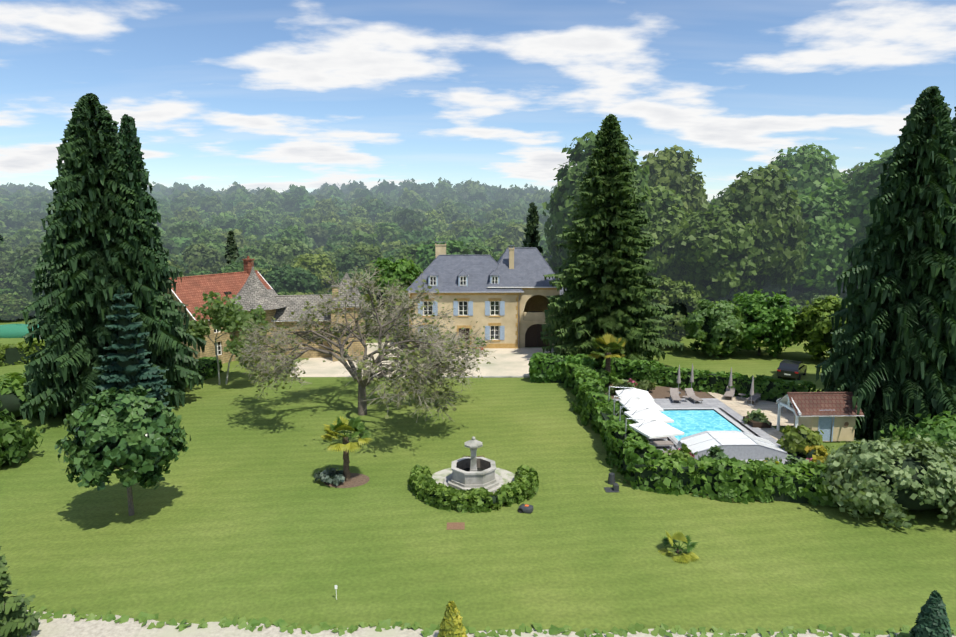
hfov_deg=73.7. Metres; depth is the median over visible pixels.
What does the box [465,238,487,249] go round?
forest tree
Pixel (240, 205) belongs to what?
forest tree
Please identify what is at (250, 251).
forest tree
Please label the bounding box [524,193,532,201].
forest tree
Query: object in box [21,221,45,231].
forest tree
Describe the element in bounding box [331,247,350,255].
forest tree
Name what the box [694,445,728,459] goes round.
round shrub
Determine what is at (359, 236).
forest tree
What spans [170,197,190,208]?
forest tree
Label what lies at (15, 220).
forest tree
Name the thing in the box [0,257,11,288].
forest tree
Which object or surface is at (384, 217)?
forest tree
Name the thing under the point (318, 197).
forest tree
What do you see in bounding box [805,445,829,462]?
yellow shrub
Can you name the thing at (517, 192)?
forest tree
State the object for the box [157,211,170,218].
forest tree
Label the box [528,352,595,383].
courtyard hedge
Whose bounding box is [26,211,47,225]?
forest tree
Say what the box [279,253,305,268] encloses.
forest tree
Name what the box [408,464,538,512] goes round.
curved hedge
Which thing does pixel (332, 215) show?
forest tree
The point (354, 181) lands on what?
forest tree
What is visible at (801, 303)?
forest bush
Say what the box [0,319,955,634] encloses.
ground
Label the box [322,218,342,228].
forest tree
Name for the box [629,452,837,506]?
pool hedge
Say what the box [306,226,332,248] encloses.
forest tree
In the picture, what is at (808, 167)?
forest tree
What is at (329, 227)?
forest tree
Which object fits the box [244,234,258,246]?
forest tree
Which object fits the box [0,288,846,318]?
hill
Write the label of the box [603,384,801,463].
pool terrace
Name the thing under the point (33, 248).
forest tree
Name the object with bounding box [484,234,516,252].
forest tree
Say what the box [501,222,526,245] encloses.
forest tree
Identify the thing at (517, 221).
forest tree
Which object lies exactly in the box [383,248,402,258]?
forest tree
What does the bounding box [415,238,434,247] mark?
forest tree
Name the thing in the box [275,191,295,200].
forest tree
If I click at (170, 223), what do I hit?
forest tree
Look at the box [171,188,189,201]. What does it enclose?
forest tree
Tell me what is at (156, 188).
forest tree
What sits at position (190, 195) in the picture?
forest tree
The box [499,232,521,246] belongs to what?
forest tree
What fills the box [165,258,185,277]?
forest tree
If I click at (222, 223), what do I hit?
forest tree
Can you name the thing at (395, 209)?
forest tree
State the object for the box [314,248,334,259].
forest tree
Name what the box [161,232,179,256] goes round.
forest tree
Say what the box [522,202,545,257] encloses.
spruce tree
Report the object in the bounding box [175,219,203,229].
forest tree
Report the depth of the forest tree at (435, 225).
180.93 m
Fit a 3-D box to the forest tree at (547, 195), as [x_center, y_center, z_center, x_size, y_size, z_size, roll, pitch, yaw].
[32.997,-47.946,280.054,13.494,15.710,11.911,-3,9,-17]
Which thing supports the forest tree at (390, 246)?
on the hill
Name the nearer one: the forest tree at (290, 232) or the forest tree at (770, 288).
the forest tree at (770, 288)
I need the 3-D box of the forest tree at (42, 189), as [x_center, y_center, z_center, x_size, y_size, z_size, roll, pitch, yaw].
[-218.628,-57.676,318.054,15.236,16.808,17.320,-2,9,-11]
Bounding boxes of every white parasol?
[608,386,653,401]
[613,395,663,415]
[619,406,673,422]
[620,418,683,467]
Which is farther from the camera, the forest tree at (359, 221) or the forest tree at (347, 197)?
the forest tree at (347, 197)
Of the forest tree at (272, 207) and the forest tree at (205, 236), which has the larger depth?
the forest tree at (272, 207)
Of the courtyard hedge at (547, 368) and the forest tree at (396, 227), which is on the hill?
the forest tree at (396, 227)
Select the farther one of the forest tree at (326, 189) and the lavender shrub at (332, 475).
the forest tree at (326, 189)
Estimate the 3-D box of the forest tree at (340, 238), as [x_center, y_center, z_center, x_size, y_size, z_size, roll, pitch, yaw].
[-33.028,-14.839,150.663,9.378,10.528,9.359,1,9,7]
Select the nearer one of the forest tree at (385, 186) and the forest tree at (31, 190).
the forest tree at (31, 190)
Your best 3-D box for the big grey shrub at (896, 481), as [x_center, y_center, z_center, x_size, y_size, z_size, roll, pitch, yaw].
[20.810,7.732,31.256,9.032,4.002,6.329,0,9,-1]
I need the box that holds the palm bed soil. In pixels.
[324,473,369,487]
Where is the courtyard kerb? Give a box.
[402,376,529,377]
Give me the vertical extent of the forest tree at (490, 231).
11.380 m
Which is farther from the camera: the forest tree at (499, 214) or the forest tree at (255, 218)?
the forest tree at (499, 214)
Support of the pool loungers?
on the pool terrace
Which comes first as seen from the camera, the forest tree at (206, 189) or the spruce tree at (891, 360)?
the spruce tree at (891, 360)
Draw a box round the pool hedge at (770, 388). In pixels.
[602,357,819,404]
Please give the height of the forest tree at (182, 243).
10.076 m
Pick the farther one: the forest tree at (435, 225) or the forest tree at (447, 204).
the forest tree at (447, 204)
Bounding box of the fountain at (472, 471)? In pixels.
[444,436,502,492]
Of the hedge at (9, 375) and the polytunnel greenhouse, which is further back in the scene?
the polytunnel greenhouse
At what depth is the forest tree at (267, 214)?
218.93 m
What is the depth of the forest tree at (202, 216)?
214.01 m
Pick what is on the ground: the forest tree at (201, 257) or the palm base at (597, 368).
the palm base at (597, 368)
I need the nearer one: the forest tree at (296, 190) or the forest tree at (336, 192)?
the forest tree at (296, 190)
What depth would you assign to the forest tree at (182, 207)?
227.09 m
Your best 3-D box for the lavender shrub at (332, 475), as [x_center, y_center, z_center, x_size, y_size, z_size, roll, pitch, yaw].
[-8.073,8.586,34.689,1.876,0.850,1.536,0,9,-1]
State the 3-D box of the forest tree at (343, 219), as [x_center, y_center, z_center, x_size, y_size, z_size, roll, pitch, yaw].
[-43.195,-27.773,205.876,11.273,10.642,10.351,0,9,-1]
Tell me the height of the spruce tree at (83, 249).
24.733 m
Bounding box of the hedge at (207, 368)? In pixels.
[185,356,223,387]
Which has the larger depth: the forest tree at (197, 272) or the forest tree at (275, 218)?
the forest tree at (275, 218)
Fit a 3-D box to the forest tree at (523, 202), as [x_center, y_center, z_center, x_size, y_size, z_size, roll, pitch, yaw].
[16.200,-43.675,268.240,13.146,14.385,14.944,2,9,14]
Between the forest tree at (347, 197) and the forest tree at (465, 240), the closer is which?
the forest tree at (465, 240)
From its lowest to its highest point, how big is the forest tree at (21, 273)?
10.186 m
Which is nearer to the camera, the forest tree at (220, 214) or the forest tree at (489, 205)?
the forest tree at (220, 214)
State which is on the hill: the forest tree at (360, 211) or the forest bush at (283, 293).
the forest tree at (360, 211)
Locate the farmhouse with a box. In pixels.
[163,256,366,363]
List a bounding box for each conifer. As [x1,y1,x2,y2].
[0,546,39,636]
[437,600,467,636]
[909,590,951,636]
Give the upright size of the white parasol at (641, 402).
2.850 m
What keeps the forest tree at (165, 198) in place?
on the hill
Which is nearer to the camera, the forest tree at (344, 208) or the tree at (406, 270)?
the tree at (406, 270)
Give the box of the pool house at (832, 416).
[743,392,863,441]
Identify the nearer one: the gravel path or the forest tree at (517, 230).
the gravel path
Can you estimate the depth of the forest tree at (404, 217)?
188.27 m
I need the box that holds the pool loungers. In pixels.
[646,386,792,454]
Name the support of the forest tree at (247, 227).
on the hill
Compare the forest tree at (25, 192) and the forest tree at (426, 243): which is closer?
the forest tree at (426, 243)
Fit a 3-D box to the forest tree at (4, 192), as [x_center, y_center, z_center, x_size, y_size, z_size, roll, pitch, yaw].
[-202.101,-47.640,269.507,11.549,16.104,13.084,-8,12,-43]
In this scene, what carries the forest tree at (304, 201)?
on the hill
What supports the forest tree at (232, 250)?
on the hill
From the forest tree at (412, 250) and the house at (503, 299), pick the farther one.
the forest tree at (412, 250)
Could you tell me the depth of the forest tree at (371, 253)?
110.17 m
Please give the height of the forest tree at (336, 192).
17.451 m
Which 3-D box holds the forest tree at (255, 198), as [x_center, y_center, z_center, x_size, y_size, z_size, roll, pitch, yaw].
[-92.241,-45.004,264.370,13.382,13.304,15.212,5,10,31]
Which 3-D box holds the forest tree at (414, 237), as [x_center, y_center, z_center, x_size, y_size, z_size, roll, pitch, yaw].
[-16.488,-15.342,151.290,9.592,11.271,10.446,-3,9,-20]
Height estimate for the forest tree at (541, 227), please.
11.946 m
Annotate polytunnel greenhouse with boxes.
[0,324,40,338]
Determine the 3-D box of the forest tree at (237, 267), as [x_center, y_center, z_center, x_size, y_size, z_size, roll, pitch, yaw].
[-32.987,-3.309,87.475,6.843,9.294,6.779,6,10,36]
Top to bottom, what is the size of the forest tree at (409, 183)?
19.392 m
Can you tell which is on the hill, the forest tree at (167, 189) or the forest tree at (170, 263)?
the forest tree at (167, 189)
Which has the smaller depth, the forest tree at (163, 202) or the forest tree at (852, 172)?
the forest tree at (852, 172)
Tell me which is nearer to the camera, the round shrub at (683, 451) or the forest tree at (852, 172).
the round shrub at (683, 451)
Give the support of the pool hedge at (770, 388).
on the ground
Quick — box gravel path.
[21,606,955,636]
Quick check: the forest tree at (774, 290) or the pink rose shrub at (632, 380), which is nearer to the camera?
the pink rose shrub at (632, 380)
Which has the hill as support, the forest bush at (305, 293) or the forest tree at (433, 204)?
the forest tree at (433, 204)
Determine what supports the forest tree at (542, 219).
on the hill
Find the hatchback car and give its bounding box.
[777,359,806,379]
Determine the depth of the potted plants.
71.06 m
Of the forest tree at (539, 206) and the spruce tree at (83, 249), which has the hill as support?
the forest tree at (539, 206)
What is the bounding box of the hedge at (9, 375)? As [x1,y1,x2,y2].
[0,370,25,385]
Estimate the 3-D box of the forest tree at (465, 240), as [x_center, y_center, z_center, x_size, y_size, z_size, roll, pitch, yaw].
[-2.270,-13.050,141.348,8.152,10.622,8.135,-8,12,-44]
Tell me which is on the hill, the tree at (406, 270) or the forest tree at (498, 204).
the forest tree at (498, 204)
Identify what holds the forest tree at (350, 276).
on the ground
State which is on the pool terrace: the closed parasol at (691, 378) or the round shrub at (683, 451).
the closed parasol at (691, 378)
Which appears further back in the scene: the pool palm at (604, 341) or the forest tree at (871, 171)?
the forest tree at (871, 171)
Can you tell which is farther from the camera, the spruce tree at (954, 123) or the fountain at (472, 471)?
the spruce tree at (954, 123)
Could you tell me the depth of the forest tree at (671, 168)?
90.17 m
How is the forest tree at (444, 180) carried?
on the hill
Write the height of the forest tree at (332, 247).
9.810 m
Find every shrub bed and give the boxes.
[598,368,618,387]
[610,379,635,394]
[633,379,656,390]
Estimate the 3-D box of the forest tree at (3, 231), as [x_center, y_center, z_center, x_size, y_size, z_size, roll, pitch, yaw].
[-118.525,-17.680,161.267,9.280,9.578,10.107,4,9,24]
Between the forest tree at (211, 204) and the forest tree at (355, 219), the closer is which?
the forest tree at (355, 219)
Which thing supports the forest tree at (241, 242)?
on the hill
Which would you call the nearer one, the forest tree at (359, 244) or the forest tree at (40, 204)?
the forest tree at (359, 244)
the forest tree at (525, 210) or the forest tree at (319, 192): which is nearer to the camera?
the forest tree at (525, 210)
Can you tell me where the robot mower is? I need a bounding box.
[518,504,533,512]
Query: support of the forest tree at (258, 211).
on the hill
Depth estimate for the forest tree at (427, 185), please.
354.00 m
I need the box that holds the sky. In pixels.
[0,0,955,200]
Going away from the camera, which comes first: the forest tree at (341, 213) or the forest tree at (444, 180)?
the forest tree at (341, 213)
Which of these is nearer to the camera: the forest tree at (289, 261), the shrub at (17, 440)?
the shrub at (17, 440)
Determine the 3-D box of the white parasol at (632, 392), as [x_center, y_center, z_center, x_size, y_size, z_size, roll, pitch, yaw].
[10.242,6.039,44.022,3.303,2.850,2.255,1,9,3]
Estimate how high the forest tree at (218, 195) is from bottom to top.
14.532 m
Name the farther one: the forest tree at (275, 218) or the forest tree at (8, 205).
the forest tree at (8, 205)
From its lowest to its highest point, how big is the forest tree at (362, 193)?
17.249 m
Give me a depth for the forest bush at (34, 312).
94.07 m
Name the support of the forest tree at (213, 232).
on the hill
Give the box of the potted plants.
[452,337,485,349]
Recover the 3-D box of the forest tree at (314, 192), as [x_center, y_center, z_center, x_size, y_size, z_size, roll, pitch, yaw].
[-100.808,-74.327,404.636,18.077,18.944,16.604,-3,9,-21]
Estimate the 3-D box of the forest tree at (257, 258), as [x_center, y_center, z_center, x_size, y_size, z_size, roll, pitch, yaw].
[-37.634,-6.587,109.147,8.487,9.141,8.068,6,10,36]
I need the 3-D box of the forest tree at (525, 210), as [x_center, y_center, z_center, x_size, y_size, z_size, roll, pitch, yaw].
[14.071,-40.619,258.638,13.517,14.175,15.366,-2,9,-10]
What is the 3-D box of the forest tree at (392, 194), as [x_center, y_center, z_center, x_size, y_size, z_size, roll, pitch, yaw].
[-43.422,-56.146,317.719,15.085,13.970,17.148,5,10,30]
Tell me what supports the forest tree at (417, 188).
on the hill
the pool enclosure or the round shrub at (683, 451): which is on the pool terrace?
the pool enclosure
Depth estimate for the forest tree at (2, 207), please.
216.32 m
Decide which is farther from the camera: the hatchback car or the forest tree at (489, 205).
the forest tree at (489, 205)
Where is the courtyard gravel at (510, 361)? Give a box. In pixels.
[290,342,559,376]
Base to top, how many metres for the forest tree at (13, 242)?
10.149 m
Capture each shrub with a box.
[0,375,52,418]
[0,402,43,465]
[314,467,344,485]
[627,378,637,385]
[662,443,695,461]
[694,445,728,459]
[765,453,808,464]
[776,424,829,456]
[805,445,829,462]
[811,434,955,530]
[880,411,955,451]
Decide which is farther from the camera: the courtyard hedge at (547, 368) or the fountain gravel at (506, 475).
the courtyard hedge at (547, 368)
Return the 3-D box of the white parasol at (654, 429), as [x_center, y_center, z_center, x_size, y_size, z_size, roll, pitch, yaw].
[9.759,7.132,36.705,3.304,2.850,2.255,-3,9,-17]
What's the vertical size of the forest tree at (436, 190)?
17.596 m
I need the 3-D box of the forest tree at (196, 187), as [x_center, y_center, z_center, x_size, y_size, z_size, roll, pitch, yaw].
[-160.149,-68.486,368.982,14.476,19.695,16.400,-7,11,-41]
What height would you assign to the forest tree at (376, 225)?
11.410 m
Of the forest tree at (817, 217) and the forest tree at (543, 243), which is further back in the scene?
the forest tree at (543, 243)
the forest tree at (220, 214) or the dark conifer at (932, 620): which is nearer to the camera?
the dark conifer at (932, 620)
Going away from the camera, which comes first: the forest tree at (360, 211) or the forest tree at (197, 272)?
the forest tree at (197, 272)
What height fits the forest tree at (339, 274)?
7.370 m
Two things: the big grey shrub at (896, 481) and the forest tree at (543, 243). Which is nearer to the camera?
the big grey shrub at (896, 481)
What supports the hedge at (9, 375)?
on the ground
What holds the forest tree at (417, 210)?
on the hill
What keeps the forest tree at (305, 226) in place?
on the hill
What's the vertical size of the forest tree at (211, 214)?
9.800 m
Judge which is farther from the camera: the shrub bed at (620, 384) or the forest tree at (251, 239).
the forest tree at (251, 239)
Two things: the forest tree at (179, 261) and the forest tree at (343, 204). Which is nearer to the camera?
the forest tree at (179, 261)
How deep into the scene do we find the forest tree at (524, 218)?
204.21 m
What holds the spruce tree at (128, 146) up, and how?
on the ground
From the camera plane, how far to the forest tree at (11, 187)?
325.77 m
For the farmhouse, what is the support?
on the ground
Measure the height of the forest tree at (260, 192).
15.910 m
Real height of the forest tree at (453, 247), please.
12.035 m
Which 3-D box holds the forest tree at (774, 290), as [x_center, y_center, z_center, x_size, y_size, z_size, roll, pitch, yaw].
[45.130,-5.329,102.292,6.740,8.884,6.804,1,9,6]
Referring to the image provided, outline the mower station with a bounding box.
[604,473,618,492]
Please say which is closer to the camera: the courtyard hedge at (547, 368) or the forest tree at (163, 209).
the courtyard hedge at (547, 368)
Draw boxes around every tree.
[0,188,11,195]
[0,199,16,209]
[0,203,6,211]
[0,209,37,230]
[0,220,6,230]
[0,230,19,234]
[0,233,20,244]
[0,240,13,261]
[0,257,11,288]
[3,234,22,249]
[3,251,51,301]
[5,239,42,287]
[6,182,24,191]
[10,227,29,233]
[14,187,33,195]
[14,229,45,246]
[16,188,36,195]
[19,93,206,424]
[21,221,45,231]
[22,208,42,213]
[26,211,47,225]
[27,182,40,189]
[29,197,53,213]
[33,186,51,194]
[35,189,52,198]
[54,385,190,515]
[81,284,173,409]
[109,114,184,406]
[152,181,165,191]
[152,219,164,230]
[154,189,168,198]
[154,198,170,208]
[157,204,174,217]
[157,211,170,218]
[158,185,175,194]
[158,195,171,202]
[161,217,179,230]
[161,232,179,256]
[164,253,188,275]
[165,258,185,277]
[166,224,200,238]
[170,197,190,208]
[170,237,189,255]
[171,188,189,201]
[171,204,201,213]
[172,207,204,224]
[173,182,192,191]
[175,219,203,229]
[178,187,199,202]
[180,240,226,275]
[183,291,271,384]
[184,229,222,249]
[184,269,212,276]
[187,188,204,197]
[188,207,209,221]
[192,184,204,191]
[200,196,225,214]
[201,186,214,192]
[201,222,209,227]
[202,226,219,232]
[204,212,217,221]
[205,241,225,256]
[208,216,237,230]
[209,228,224,234]
[210,190,226,201]
[211,212,233,221]
[214,261,243,273]
[216,228,249,248]
[217,211,236,217]
[223,181,246,196]
[224,230,239,265]
[225,185,253,200]
[226,195,254,210]
[227,256,274,269]
[230,201,256,213]
[233,218,263,240]
[233,266,496,425]
[235,245,264,261]
[236,212,266,234]
[238,245,252,254]
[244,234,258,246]
[245,207,269,226]
[245,253,274,267]
[248,194,266,202]
[249,187,259,194]
[251,240,262,248]
[254,265,271,275]
[256,187,271,197]
[256,195,281,208]
[257,201,282,214]
[257,237,276,249]
[261,187,279,199]
[261,237,310,267]
[262,224,282,237]
[262,264,321,294]
[263,210,272,222]
[268,231,282,240]
[269,214,284,224]
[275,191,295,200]
[275,224,313,248]
[278,215,304,225]
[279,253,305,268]
[281,196,299,214]
[281,219,300,229]
[282,212,295,216]
[288,183,314,199]
[291,252,338,292]
[295,193,318,212]
[298,223,318,233]
[301,208,320,225]
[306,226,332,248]
[307,236,317,249]
[309,246,326,253]
[310,187,319,194]
[310,192,327,200]
[312,190,325,195]
[314,197,340,215]
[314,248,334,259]
[318,212,344,226]
[318,222,336,243]
[320,186,335,193]
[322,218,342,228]
[322,243,346,252]
[324,182,338,188]
[325,186,345,200]
[326,234,351,245]
[327,269,343,292]
[330,268,371,294]
[331,195,342,201]
[331,224,357,237]
[331,247,347,262]
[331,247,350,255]
[332,247,369,274]
[333,198,351,209]
[335,242,354,247]
[336,209,347,216]
[337,205,348,212]
[338,216,351,224]
[344,180,364,194]
[344,189,355,200]
[346,217,368,223]
[346,230,380,247]
[347,206,372,224]
[347,219,365,224]
[348,179,366,188]
[349,187,366,194]
[349,188,373,201]
[351,241,383,256]
[352,222,375,233]
[353,243,382,264]
[359,255,422,328]
[360,195,374,205]
[361,199,390,221]
[362,198,377,205]
[362,262,375,272]
[373,222,404,233]
[374,179,397,194]
[374,222,388,230]
[374,225,399,246]
[375,211,397,222]
[380,239,406,254]
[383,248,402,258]
[385,191,399,198]
[390,206,403,213]
[391,208,427,227]
[392,230,424,245]
[393,244,423,263]
[394,187,425,205]
[399,202,410,208]
[400,178,414,189]
[401,221,427,232]
[407,239,448,266]
[408,183,433,195]
[414,208,427,212]
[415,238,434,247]
[417,226,435,240]
[419,240,470,271]
[421,181,434,188]
[423,218,447,235]
[424,209,448,226]
[429,200,438,209]
[430,206,458,230]
[431,180,455,197]
[433,233,456,243]
[434,230,457,239]
[435,200,457,212]
[438,177,452,188]
[450,218,475,236]
[453,181,462,188]
[455,212,473,221]
[456,244,498,261]
[457,236,477,245]
[458,227,485,240]
[459,177,484,190]
[465,189,490,205]
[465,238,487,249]
[470,245,499,258]
[473,210,489,224]
[477,223,502,239]
[481,202,493,209]
[483,208,507,222]
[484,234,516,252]
[490,218,511,231]
[491,198,510,211]
[492,185,506,191]
[494,184,525,199]
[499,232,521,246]
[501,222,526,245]
[502,201,527,213]
[505,197,528,208]
[510,219,526,224]
[521,222,543,230]
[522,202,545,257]
[522,212,538,222]
[522,236,547,252]
[524,183,537,193]
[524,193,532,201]
[527,187,549,203]
[536,202,549,211]
[538,210,552,226]
[539,227,549,235]
[540,114,683,365]
[540,192,550,202]
[542,131,654,269]
[639,144,709,214]
[639,185,691,288]
[648,275,702,347]
[670,200,771,303]
[679,299,747,358]
[708,193,806,296]
[711,183,733,208]
[717,288,765,301]
[718,163,809,289]
[729,289,800,357]
[759,285,780,293]
[766,194,850,293]
[771,142,848,195]
[782,287,830,297]
[791,294,846,360]
[798,177,867,288]
[815,86,955,442]
[840,147,893,256]
[843,162,869,181]
[952,107,955,145]
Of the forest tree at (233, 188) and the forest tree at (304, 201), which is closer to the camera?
the forest tree at (304, 201)
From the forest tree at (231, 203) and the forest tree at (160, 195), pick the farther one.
the forest tree at (160, 195)
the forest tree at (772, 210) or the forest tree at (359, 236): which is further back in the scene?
the forest tree at (359, 236)
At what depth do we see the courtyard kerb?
58.47 m
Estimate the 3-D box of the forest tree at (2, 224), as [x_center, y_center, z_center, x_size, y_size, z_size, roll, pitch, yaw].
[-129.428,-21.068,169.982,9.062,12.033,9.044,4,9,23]
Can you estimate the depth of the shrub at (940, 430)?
35.67 m
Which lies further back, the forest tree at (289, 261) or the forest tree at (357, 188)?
the forest tree at (357, 188)
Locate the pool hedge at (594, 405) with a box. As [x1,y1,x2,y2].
[563,363,662,483]
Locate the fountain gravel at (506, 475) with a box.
[432,468,514,493]
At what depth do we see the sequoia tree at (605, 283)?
61.78 m
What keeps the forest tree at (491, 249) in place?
on the hill
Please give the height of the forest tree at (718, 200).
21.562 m
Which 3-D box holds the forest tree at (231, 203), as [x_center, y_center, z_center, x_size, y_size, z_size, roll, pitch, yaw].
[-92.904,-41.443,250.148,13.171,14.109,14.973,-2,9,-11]
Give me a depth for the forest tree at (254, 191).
385.43 m
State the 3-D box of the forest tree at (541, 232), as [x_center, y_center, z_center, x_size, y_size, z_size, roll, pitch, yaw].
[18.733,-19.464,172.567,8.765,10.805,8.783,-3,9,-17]
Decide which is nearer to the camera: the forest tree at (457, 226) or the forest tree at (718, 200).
the forest tree at (718, 200)
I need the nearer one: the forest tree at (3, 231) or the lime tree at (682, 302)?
the lime tree at (682, 302)
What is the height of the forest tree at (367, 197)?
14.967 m
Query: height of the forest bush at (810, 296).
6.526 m
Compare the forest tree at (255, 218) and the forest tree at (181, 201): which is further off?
the forest tree at (181, 201)
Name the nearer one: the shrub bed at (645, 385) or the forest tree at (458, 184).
the shrub bed at (645, 385)
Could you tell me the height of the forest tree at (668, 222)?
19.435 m
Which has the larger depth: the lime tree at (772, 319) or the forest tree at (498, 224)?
the forest tree at (498, 224)
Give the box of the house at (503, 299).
[406,242,565,349]
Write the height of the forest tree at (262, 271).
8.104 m
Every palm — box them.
[320,415,372,481]
[588,334,625,386]
[658,530,699,563]
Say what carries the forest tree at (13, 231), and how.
on the hill
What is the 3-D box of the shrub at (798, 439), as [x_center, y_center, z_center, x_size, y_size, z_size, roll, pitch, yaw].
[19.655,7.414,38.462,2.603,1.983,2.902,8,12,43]
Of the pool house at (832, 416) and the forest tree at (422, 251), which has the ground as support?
the forest tree at (422, 251)
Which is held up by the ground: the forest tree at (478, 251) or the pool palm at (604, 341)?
the forest tree at (478, 251)
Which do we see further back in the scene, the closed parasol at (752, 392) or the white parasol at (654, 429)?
the closed parasol at (752, 392)
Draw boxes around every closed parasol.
[677,365,680,393]
[690,364,693,387]
[728,367,731,388]
[748,377,754,406]
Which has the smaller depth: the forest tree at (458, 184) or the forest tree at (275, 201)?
the forest tree at (275, 201)
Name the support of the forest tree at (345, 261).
on the hill
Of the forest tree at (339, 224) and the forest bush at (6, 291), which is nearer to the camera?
the forest bush at (6, 291)
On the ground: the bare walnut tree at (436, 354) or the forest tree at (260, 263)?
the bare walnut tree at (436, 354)
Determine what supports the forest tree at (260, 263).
on the hill
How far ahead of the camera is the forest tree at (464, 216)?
225.87 m
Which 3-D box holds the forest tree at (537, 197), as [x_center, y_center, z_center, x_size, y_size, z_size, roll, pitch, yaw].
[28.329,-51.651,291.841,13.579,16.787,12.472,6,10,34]
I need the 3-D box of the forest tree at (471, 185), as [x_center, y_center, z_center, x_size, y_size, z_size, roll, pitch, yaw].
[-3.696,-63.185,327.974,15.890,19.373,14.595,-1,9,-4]
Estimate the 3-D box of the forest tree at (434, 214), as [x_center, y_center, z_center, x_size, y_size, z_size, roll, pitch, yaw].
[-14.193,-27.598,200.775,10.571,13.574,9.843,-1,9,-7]
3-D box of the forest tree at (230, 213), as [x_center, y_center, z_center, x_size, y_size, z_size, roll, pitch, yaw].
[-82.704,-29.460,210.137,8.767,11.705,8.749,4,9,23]
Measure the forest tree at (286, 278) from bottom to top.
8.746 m
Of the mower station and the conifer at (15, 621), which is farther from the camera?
the mower station
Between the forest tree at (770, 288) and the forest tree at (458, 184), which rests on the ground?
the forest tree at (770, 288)
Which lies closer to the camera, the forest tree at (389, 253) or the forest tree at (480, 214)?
the forest tree at (389, 253)
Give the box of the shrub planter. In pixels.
[743,409,769,424]
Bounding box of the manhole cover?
[446,522,464,529]
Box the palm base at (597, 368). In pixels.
[591,361,616,376]
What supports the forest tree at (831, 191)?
on the ground
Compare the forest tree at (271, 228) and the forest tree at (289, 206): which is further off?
the forest tree at (289, 206)
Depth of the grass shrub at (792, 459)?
34.98 m
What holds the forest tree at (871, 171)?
on the ground
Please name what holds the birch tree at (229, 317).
on the ground
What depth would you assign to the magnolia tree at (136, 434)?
28.91 m
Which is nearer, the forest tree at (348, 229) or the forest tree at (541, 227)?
the forest tree at (348, 229)
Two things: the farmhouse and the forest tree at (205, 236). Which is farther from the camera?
the forest tree at (205, 236)
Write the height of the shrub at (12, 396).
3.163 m
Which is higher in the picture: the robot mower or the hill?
the hill
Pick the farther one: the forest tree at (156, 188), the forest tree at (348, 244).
the forest tree at (156, 188)
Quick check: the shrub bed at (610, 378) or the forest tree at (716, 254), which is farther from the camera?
the forest tree at (716, 254)
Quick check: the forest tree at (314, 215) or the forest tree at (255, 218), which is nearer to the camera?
the forest tree at (255, 218)
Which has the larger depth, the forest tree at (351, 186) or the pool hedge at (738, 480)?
the forest tree at (351, 186)
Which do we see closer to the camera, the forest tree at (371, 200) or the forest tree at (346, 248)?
the forest tree at (346, 248)
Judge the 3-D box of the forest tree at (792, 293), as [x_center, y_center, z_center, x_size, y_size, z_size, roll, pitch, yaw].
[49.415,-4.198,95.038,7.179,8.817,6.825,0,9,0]
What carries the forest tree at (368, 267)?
on the hill
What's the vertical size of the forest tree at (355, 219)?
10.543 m
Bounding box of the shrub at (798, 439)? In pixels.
[776,424,829,456]
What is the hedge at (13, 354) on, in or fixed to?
on the ground
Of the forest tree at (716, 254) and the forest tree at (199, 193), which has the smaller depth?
the forest tree at (716, 254)
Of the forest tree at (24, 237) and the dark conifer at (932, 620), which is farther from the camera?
the forest tree at (24, 237)
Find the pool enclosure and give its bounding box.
[673,409,787,459]
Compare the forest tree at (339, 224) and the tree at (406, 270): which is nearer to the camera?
the tree at (406, 270)
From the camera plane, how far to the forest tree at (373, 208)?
220.95 m
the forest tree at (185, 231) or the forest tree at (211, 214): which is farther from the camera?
the forest tree at (211, 214)
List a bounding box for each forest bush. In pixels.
[0,288,13,294]
[0,292,33,320]
[0,294,31,320]
[30,291,44,316]
[277,289,302,294]
[294,292,313,294]
[315,289,326,294]
[761,291,783,301]
[780,297,808,314]
[793,288,842,304]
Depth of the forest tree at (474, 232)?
159.67 m
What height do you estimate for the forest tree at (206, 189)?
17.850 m
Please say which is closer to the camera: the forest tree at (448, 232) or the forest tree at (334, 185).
the forest tree at (448, 232)
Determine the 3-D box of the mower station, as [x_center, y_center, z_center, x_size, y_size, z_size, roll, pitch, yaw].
[7.111,8.773,34.181,0.770,0.550,1.420,0,9,-1]
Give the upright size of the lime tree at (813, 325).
7.400 m
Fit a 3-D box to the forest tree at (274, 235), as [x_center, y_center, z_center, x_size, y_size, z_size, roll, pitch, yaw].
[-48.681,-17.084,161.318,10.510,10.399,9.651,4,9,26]
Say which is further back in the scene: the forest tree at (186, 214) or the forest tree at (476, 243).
the forest tree at (186, 214)
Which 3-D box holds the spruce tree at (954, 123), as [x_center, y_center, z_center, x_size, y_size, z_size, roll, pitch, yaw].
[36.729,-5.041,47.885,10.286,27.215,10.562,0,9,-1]
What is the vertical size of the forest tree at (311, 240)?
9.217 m
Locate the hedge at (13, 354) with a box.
[0,339,45,366]
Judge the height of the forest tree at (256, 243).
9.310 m
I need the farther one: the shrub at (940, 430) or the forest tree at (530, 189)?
the forest tree at (530, 189)
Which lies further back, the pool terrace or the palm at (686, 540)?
the pool terrace
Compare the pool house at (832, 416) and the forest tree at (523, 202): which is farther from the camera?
the forest tree at (523, 202)
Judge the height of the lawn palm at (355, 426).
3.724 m
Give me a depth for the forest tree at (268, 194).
270.56 m
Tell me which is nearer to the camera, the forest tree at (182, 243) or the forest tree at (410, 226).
the forest tree at (182, 243)
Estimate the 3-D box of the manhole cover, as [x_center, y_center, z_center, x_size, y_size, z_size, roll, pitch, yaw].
[-1.044,9.698,29.793,0.840,0.018,0.700,0,9,-1]
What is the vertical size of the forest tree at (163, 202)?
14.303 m
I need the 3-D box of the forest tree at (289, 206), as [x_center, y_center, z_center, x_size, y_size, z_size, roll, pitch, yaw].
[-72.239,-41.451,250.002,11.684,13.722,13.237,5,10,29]
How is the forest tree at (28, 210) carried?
on the hill
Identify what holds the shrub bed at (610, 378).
on the ground

